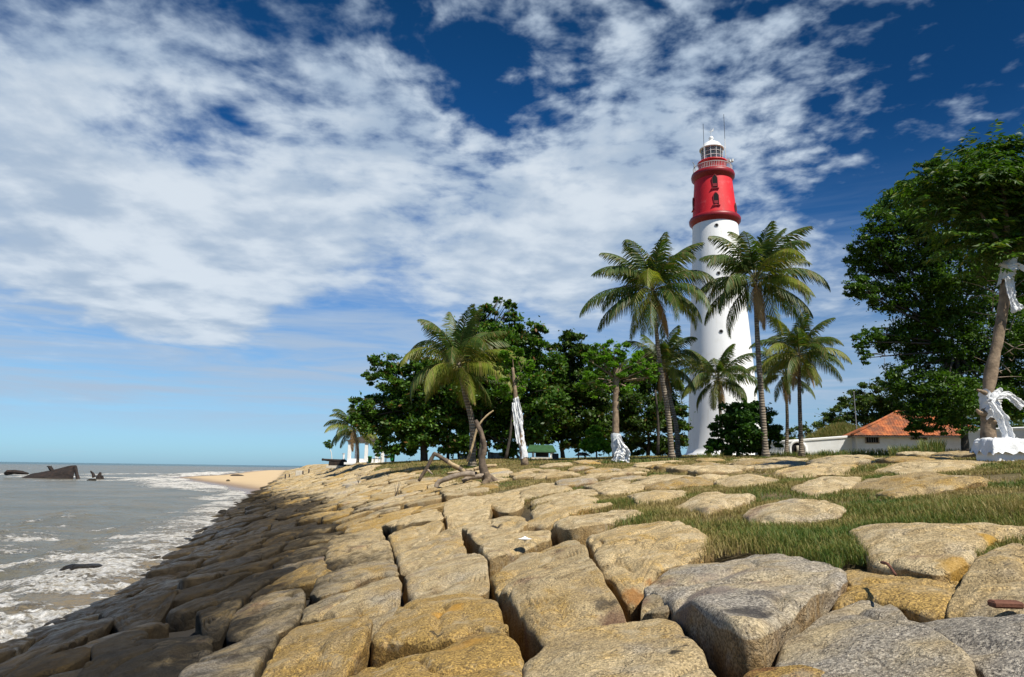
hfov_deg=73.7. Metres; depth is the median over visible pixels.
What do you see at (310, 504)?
stone block
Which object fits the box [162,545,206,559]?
stone block
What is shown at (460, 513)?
stone block
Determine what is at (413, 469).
stone block
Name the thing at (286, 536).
stone block
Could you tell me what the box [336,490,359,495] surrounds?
stone block
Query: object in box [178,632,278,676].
stone block
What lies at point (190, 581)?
stone block
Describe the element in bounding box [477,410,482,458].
tree trunk
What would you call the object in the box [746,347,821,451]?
coconut palm
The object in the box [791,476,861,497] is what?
stone block
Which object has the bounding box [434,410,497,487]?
driftwood tree
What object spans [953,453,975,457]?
stone block
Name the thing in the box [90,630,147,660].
stone block
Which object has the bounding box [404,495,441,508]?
stone block
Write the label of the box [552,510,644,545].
stone block
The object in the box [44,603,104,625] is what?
stone block
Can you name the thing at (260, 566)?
stone block
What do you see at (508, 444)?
tree trunk
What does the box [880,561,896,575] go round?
broken stick
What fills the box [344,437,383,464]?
white shelter
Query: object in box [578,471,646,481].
stone block
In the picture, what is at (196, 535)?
stone block
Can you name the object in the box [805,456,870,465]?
stone block
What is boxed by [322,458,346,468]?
old cannon
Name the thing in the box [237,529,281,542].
stone block
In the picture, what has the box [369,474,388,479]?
stone block
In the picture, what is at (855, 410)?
pole
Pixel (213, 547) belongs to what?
stone block
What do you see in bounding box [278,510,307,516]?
stone block
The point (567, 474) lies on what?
stone block
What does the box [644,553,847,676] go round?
stone block
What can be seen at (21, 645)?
stone block
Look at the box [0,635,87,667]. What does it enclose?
stone block
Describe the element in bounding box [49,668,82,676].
stone block
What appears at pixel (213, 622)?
stone block
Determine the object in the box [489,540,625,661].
stone block
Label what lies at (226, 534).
stone block
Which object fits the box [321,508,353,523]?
stone block
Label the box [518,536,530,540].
white shell
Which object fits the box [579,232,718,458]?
coconut palm
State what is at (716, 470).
stone block
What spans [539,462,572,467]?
stone block
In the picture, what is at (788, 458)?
stone block
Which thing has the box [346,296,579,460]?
almond tree
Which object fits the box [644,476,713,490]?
stone block
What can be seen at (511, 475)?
stone block
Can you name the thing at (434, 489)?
stone block
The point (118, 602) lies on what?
stone block
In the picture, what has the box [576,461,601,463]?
stone block
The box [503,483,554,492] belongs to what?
stone block
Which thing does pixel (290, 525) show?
stone block
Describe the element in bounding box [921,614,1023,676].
stone block
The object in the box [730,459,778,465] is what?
stone block
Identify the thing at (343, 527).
stone block
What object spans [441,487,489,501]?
stone block
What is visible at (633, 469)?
stone block
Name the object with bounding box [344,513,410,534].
stone block
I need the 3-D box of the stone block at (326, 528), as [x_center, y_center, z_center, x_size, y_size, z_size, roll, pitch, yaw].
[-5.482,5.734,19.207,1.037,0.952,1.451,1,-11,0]
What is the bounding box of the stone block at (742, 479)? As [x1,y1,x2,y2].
[713,473,778,486]
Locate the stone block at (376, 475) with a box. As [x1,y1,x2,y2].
[367,472,388,479]
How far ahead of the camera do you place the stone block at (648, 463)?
29.52 m
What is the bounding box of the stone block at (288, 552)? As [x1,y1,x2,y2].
[268,550,294,558]
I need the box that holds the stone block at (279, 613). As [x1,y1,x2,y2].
[226,588,306,646]
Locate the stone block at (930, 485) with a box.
[875,475,987,499]
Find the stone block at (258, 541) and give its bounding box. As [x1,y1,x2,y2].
[219,537,267,553]
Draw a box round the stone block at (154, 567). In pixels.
[146,563,169,570]
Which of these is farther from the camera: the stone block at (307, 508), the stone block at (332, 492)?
the stone block at (332, 492)
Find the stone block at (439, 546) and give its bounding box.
[396,528,466,591]
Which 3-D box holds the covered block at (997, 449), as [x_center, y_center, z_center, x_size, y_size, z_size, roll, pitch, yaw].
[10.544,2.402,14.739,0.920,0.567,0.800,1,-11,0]
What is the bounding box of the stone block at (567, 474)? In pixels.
[546,471,579,480]
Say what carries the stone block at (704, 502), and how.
on the ground at (248, 482)
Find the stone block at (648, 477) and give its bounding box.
[637,474,678,480]
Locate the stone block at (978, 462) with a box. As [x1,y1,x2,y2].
[888,460,997,465]
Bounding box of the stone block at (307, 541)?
[282,531,343,551]
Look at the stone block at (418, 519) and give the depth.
15.90 m
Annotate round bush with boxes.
[703,396,784,456]
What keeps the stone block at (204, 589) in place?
on the ground at (248, 482)
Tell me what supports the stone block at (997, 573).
on the ground at (248, 482)
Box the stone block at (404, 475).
[389,472,415,479]
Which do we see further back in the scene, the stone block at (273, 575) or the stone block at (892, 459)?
the stone block at (892, 459)
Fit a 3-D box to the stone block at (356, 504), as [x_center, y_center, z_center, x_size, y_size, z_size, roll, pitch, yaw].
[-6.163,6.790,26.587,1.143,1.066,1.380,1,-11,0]
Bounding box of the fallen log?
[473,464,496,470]
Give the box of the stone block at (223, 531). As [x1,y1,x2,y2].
[214,527,242,536]
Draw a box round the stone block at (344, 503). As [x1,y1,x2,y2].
[338,497,370,507]
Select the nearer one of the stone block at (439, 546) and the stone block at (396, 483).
the stone block at (439, 546)
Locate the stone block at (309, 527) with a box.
[304,524,323,530]
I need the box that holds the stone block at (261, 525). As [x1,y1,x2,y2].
[242,520,277,532]
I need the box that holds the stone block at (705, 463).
[691,462,721,465]
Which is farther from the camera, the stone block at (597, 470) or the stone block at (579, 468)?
the stone block at (579, 468)
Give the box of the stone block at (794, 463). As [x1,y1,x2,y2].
[764,460,805,465]
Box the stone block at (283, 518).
[275,512,304,520]
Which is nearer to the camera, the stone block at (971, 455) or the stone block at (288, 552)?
the stone block at (288, 552)
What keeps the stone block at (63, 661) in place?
on the ground at (248, 482)
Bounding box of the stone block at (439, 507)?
[411,501,446,515]
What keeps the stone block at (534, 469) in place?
on the ground at (248, 482)
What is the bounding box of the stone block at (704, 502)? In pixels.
[676,492,755,517]
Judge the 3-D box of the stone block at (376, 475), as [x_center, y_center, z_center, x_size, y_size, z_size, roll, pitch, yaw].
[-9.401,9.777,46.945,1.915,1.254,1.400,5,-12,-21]
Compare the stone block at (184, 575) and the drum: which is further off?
the drum
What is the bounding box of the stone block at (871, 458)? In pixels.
[812,454,873,460]
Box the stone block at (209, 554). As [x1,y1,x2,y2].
[171,550,222,562]
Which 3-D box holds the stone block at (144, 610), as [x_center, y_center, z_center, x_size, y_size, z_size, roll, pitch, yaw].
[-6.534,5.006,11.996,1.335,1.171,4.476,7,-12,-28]
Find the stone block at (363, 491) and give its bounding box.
[349,488,376,495]
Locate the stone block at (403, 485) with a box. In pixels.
[383,484,407,490]
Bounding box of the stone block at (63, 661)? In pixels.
[0,647,90,676]
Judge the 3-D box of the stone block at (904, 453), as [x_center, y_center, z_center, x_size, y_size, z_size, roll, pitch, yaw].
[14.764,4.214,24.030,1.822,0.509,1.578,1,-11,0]
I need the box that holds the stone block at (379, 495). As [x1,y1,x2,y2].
[370,492,397,498]
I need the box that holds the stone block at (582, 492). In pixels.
[530,489,597,509]
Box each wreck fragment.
[4,470,28,474]
[90,471,103,478]
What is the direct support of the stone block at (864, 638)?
on the ground at (248, 482)
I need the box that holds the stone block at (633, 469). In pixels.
[616,467,649,472]
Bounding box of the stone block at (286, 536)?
[262,530,304,547]
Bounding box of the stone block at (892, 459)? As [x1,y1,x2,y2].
[875,455,953,463]
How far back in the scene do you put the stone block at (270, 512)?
33.24 m
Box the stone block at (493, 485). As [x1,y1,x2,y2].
[470,483,498,489]
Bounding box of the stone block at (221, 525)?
[202,521,237,532]
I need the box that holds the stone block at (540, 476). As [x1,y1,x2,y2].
[533,471,572,479]
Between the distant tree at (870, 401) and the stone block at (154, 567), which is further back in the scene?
the distant tree at (870, 401)
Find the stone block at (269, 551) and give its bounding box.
[241,542,284,559]
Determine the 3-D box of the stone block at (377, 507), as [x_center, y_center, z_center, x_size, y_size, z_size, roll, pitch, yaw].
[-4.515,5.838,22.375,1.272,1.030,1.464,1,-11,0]
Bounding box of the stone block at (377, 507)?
[352,500,395,513]
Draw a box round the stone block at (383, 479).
[366,476,388,485]
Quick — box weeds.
[602,437,970,463]
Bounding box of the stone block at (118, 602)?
[94,590,171,613]
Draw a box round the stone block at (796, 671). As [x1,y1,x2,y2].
[743,665,824,676]
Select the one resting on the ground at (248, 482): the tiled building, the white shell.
the tiled building
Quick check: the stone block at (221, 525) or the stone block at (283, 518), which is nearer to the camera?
the stone block at (283, 518)
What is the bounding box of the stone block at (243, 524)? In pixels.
[217,522,248,532]
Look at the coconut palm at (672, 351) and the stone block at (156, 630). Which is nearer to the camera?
the stone block at (156, 630)
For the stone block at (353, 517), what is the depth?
20.21 m
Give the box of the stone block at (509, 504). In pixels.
[476,492,524,518]
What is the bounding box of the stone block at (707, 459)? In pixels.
[695,458,724,461]
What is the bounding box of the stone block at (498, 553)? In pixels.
[479,530,552,578]
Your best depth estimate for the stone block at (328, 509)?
26.07 m
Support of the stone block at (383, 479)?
on the ground at (248, 482)
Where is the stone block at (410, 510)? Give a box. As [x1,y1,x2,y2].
[379,506,422,516]
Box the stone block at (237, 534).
[215,531,246,540]
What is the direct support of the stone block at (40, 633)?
on the ground at (248, 482)
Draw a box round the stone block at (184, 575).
[176,557,240,578]
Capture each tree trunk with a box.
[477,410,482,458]
[504,409,512,458]
[654,390,659,455]
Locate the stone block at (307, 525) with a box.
[290,522,316,528]
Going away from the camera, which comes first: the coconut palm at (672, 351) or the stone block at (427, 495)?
the stone block at (427, 495)
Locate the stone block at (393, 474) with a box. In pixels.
[388,472,407,476]
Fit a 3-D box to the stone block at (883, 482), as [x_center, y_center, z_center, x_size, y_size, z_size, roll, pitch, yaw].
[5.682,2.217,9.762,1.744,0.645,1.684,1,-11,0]
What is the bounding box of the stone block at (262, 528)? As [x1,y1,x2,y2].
[246,527,267,533]
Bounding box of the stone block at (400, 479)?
[388,476,413,483]
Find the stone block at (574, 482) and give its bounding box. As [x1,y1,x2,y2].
[554,478,597,487]
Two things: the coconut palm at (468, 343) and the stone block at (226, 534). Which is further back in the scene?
the coconut palm at (468, 343)
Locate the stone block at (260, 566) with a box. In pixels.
[223,555,287,576]
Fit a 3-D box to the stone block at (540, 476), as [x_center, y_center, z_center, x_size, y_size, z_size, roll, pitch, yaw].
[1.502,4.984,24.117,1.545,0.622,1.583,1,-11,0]
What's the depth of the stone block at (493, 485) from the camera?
22.17 m
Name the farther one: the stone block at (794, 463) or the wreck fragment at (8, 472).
the wreck fragment at (8, 472)
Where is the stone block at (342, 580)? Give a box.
[309,559,398,604]
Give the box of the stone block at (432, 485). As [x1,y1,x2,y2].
[427,480,456,488]
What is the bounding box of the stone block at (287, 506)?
[276,501,301,509]
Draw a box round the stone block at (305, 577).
[249,560,331,600]
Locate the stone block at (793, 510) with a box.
[742,498,845,525]
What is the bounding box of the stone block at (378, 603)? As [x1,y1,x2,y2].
[300,576,401,654]
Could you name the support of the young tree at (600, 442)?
on the ground at (248, 482)
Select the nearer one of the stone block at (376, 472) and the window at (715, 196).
the stone block at (376, 472)
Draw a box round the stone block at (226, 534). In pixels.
[212,527,247,539]
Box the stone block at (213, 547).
[189,541,232,554]
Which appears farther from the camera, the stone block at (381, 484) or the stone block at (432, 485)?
the stone block at (381, 484)
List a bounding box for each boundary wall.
[755,435,851,454]
[968,427,1023,450]
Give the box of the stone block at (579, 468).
[567,465,594,472]
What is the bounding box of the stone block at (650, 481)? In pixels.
[631,475,692,484]
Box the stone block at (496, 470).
[488,468,509,472]
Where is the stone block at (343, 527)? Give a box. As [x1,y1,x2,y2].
[335,514,378,532]
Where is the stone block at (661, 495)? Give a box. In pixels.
[627,490,685,506]
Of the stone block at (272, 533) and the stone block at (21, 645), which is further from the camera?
the stone block at (272, 533)
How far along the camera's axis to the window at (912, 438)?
64.14 m
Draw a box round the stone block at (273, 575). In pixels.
[228,556,324,588]
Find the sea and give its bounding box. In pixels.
[0,462,302,642]
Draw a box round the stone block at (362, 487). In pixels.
[355,485,369,489]
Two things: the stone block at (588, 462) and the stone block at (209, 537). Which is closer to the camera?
the stone block at (209, 537)
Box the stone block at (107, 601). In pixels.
[90,589,142,605]
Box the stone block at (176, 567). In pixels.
[146,558,208,578]
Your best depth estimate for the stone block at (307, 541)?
16.18 m
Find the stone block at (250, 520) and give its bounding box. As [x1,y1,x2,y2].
[236,515,267,523]
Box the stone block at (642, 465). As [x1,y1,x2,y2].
[632,464,656,467]
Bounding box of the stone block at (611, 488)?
[592,483,645,495]
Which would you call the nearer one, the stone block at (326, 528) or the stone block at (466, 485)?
the stone block at (326, 528)
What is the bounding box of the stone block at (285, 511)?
[266,508,296,517]
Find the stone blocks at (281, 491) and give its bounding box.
[0,462,385,672]
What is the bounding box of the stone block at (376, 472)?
[368,469,388,475]
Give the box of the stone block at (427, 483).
[404,482,434,487]
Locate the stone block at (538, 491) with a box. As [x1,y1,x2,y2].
[519,485,572,503]
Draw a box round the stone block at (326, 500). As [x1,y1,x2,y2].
[321,493,347,503]
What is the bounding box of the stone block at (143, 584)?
[114,571,186,594]
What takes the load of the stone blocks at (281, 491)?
on the ground at (248, 482)
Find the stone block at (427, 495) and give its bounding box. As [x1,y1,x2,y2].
[402,492,435,499]
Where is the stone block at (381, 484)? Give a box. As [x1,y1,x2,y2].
[369,482,387,487]
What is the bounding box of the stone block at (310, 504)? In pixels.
[297,501,321,511]
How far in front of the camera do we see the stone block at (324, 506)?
27.62 m
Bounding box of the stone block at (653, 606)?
[640,594,669,620]
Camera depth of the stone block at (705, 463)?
23.77 m
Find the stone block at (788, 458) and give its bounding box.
[766,457,807,461]
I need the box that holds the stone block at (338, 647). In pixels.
[261,615,372,676]
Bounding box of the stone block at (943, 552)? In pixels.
[848,522,1023,582]
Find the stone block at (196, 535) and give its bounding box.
[191,529,221,537]
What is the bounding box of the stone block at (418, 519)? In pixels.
[381,509,443,537]
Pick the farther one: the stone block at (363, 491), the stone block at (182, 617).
the stone block at (363, 491)
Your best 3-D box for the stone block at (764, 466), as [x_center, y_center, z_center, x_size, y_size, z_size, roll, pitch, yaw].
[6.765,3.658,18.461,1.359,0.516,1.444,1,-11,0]
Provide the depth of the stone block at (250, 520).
30.10 m
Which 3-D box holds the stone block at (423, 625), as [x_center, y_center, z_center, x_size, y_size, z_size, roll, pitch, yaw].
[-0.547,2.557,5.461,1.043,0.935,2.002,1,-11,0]
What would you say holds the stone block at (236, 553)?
on the ground at (248, 482)
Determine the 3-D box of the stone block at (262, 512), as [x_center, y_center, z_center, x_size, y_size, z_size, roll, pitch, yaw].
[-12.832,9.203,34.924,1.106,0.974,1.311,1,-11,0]
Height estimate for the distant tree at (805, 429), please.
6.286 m
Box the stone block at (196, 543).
[176,540,212,548]
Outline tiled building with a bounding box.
[842,410,974,453]
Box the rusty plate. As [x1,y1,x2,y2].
[987,599,1023,608]
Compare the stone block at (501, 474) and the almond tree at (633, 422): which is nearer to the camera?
the stone block at (501, 474)
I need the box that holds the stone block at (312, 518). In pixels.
[298,511,335,525]
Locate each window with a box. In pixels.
[711,174,718,188]
[712,192,719,205]
[865,437,879,442]
[911,435,926,439]
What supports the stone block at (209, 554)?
on the ground at (248, 482)
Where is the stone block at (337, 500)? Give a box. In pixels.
[328,496,348,502]
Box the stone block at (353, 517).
[332,510,374,523]
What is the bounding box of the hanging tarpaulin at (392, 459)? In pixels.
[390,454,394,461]
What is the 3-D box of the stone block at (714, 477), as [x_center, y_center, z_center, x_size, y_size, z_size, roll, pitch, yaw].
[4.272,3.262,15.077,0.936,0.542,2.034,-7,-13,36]
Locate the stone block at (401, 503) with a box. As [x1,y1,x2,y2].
[383,496,422,509]
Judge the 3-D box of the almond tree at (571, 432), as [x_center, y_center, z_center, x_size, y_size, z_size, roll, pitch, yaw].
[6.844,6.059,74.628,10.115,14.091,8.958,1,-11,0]
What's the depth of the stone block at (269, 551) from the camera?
16.09 m
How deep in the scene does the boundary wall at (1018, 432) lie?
59.63 m
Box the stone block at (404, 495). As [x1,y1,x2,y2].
[384,491,420,499]
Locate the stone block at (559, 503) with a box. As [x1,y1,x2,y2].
[530,495,598,519]
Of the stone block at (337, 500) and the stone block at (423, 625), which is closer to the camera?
the stone block at (423, 625)
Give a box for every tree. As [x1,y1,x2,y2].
[323,439,331,469]
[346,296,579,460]
[372,439,398,462]
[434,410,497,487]
[488,345,535,465]
[539,328,619,457]
[573,338,662,461]
[578,418,611,458]
[597,344,694,455]
[781,423,815,439]
[805,376,904,429]
[841,156,1023,450]
[874,118,1023,438]
[878,369,1023,427]
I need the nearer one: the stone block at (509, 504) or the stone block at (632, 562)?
the stone block at (632, 562)
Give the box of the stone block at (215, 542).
[204,538,229,544]
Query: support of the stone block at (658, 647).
on the ground at (248, 482)
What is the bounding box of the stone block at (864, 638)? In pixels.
[775,600,976,676]
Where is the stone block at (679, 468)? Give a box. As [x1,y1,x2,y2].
[666,465,711,472]
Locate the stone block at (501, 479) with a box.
[494,478,510,481]
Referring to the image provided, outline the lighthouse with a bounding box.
[684,127,760,454]
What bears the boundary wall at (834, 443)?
on the ground at (248, 482)
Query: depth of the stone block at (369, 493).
30.42 m
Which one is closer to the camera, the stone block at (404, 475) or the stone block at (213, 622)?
the stone block at (213, 622)
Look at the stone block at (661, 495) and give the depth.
11.27 m
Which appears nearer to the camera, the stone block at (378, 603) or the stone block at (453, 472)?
the stone block at (378, 603)
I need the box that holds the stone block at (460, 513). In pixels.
[443,496,492,536]
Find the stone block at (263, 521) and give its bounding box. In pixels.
[242,516,277,528]
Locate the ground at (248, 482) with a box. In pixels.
[168,457,1023,666]
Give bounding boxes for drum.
[552,453,558,458]
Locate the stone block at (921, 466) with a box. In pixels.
[875,460,977,474]
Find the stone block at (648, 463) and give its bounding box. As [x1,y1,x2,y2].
[634,462,664,464]
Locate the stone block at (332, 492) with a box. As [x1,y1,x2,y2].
[320,489,347,495]
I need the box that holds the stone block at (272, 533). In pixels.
[261,527,305,538]
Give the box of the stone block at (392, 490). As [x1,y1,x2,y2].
[371,487,401,497]
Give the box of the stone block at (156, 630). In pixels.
[69,622,168,649]
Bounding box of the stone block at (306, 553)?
[272,543,332,568]
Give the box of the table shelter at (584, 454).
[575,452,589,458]
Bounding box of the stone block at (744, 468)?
[704,464,753,470]
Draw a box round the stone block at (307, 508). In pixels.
[299,503,326,511]
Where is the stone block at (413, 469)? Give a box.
[403,467,423,471]
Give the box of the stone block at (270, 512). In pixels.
[263,509,281,514]
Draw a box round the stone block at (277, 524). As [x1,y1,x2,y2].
[271,518,298,529]
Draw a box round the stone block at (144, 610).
[98,589,180,634]
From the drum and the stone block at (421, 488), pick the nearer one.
the stone block at (421, 488)
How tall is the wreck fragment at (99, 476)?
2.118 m
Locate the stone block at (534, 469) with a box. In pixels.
[521,468,542,471]
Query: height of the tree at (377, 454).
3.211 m
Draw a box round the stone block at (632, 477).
[611,475,645,480]
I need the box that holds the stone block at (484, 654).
[350,632,523,676]
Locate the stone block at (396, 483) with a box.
[385,480,407,486]
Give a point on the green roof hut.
(542, 451)
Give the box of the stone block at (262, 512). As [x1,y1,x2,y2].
[252,508,273,514]
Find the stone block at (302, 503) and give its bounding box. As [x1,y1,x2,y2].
[285,501,310,508]
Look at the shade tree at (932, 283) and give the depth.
44.49 m
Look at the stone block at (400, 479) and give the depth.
36.24 m
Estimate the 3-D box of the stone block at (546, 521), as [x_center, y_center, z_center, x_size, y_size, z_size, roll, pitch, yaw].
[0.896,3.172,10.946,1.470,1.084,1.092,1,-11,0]
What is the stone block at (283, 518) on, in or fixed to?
on the ground at (248, 482)
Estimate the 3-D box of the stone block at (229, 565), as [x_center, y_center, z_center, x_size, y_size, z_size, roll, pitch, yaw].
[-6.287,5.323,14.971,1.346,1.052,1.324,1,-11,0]
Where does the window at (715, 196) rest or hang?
in the lighthouse
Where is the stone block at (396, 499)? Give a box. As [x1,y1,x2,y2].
[370,497,403,505]
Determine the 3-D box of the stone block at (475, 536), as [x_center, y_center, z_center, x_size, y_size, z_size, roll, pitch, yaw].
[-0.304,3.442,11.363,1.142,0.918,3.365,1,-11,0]
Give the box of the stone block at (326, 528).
[295,524,339,538]
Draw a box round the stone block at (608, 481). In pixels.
[583,479,630,488]
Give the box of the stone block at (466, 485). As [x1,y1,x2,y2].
[439,481,480,494]
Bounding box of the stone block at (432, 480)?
[407,477,443,485]
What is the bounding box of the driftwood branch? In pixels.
[418,452,476,481]
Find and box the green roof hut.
[527,445,556,458]
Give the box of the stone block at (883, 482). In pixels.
[852,471,997,490]
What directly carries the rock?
in the sea
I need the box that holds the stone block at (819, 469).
[774,463,857,478]
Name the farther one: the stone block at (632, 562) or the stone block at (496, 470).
the stone block at (496, 470)
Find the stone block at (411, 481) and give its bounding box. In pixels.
[405,478,434,484]
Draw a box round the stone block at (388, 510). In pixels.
[367,506,400,515]
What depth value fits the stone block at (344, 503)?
27.54 m
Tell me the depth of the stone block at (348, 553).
11.84 m
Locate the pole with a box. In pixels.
[853,391,856,428]
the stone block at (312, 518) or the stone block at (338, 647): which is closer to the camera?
the stone block at (338, 647)
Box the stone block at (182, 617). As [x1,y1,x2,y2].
[165,579,269,632]
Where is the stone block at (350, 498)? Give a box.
[339,495,367,502]
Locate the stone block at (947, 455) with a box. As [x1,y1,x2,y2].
[931,454,955,457]
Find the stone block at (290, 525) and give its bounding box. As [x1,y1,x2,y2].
[271,522,296,530]
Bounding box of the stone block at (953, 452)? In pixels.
[931,450,969,455]
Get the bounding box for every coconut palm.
[323,404,377,462]
[399,304,526,467]
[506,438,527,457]
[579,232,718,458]
[619,325,712,457]
[680,344,769,454]
[696,221,830,456]
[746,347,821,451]
[749,311,852,455]
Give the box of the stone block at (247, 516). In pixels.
[231,514,261,520]
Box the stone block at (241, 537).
[228,529,267,540]
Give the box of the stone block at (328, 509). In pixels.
[304,505,336,515]
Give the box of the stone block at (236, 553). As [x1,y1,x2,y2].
[200,543,261,567]
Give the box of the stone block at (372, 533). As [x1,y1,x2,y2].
[328,528,384,543]
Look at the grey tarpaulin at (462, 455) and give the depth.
68.93 m
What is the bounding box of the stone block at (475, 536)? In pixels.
[462,516,528,553]
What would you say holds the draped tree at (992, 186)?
on the ground at (248, 482)
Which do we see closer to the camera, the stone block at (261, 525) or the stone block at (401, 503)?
the stone block at (401, 503)
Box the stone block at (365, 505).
[355,500,381,509]
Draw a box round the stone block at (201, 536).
[188,532,216,541]
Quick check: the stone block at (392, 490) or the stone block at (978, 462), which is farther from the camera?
the stone block at (392, 490)
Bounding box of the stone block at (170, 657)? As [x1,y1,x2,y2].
[77,634,213,676]
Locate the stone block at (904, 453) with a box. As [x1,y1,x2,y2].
[896,451,936,455]
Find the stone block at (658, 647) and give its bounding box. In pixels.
[522,618,715,676]
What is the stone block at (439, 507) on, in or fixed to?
on the ground at (248, 482)
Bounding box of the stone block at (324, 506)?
[310,503,338,510]
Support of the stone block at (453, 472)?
on the ground at (248, 482)
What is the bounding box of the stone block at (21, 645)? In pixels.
[0,637,35,655]
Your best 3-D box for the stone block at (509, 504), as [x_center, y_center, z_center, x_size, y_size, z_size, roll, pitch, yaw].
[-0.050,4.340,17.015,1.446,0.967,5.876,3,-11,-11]
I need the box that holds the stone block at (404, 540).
[388,521,444,563]
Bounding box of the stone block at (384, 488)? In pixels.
[379,484,401,490]
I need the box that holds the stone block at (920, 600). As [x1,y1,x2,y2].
[832,569,960,622]
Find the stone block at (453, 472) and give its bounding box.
[447,468,473,474]
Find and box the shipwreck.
[22,465,79,478]
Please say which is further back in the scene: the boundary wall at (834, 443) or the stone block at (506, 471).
the boundary wall at (834, 443)
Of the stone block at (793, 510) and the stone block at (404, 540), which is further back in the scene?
the stone block at (404, 540)
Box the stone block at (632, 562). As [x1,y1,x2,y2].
[586,520,714,621]
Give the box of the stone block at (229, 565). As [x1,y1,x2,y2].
[189,555,261,575]
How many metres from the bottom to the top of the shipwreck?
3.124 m
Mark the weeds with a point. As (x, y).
(933, 446)
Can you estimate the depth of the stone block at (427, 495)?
23.30 m
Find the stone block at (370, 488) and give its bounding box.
[359,486,381,490]
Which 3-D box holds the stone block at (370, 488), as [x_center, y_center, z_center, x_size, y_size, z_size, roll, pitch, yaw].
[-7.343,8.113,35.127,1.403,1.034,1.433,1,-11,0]
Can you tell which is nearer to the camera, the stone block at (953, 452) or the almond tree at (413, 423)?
the stone block at (953, 452)
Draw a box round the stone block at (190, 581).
[177,571,225,589]
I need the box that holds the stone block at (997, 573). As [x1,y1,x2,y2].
[946,543,1023,618]
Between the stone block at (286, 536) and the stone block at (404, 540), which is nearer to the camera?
the stone block at (404, 540)
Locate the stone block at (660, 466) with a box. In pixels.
[645,463,678,470]
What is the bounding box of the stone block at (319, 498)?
[302,494,329,502]
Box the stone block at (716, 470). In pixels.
[688,467,742,476]
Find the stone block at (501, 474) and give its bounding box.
[480,473,508,479]
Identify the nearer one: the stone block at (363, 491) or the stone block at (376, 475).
the stone block at (363, 491)
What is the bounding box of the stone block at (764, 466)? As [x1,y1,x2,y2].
[746,464,793,469]
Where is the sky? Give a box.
[0,0,1023,465]
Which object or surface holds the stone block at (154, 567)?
on the ground at (248, 482)
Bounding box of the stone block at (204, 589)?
[173,571,252,607]
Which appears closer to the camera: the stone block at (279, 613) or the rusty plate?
the rusty plate
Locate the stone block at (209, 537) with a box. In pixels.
[189,534,214,542]
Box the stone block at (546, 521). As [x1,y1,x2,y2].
[528,502,611,533]
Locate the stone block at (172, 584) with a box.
[134,577,185,596]
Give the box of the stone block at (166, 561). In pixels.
[160,558,177,564]
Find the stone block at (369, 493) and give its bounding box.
[356,490,381,496]
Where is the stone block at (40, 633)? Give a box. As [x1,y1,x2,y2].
[23,613,99,643]
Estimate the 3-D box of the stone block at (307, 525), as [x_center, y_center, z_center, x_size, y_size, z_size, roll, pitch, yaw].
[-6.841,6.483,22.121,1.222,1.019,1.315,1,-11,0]
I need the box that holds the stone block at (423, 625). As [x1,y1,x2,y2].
[371,593,508,667]
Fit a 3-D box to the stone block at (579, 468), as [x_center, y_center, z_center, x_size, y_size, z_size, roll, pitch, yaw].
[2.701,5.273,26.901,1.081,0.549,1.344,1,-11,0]
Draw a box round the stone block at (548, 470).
[539,469,560,472]
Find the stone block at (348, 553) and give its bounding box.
[325,538,393,570]
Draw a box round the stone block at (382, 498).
[367,494,395,502]
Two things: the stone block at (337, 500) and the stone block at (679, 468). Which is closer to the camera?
the stone block at (679, 468)
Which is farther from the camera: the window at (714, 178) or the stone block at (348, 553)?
the window at (714, 178)
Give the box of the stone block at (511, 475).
[509,471,532,477]
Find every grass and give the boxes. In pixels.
[362,454,1023,568]
[803,422,860,438]
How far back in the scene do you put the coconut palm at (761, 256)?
48.77 m
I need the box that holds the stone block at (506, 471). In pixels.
[490,470,512,474]
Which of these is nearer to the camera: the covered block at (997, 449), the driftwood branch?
the covered block at (997, 449)
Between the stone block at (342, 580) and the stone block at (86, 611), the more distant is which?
the stone block at (86, 611)
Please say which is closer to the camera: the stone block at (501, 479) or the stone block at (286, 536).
the stone block at (286, 536)
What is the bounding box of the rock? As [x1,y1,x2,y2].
[59,563,102,570]
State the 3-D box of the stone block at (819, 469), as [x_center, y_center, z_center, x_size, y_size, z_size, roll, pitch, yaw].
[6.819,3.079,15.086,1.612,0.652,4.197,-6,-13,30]
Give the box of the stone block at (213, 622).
[195,598,243,652]
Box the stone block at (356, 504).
[337,499,368,510]
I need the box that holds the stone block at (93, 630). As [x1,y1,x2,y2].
[28,617,114,650]
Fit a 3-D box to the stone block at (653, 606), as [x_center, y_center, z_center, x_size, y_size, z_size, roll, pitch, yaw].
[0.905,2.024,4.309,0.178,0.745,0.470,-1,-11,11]
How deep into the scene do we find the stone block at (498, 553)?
8.38 m
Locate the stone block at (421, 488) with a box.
[400,485,426,493]
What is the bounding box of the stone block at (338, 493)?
[326,488,355,497]
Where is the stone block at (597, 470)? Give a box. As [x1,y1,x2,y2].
[584,468,620,473]
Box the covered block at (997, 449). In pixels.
[969,436,1023,461]
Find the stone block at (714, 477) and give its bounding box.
[696,474,728,480]
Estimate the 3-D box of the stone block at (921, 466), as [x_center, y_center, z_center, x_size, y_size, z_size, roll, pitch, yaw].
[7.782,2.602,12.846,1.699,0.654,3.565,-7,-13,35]
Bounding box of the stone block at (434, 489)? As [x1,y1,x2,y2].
[417,485,452,494]
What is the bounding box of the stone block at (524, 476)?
[512,473,542,480]
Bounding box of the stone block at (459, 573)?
[402,553,489,604]
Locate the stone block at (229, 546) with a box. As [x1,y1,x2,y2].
[220,537,260,549]

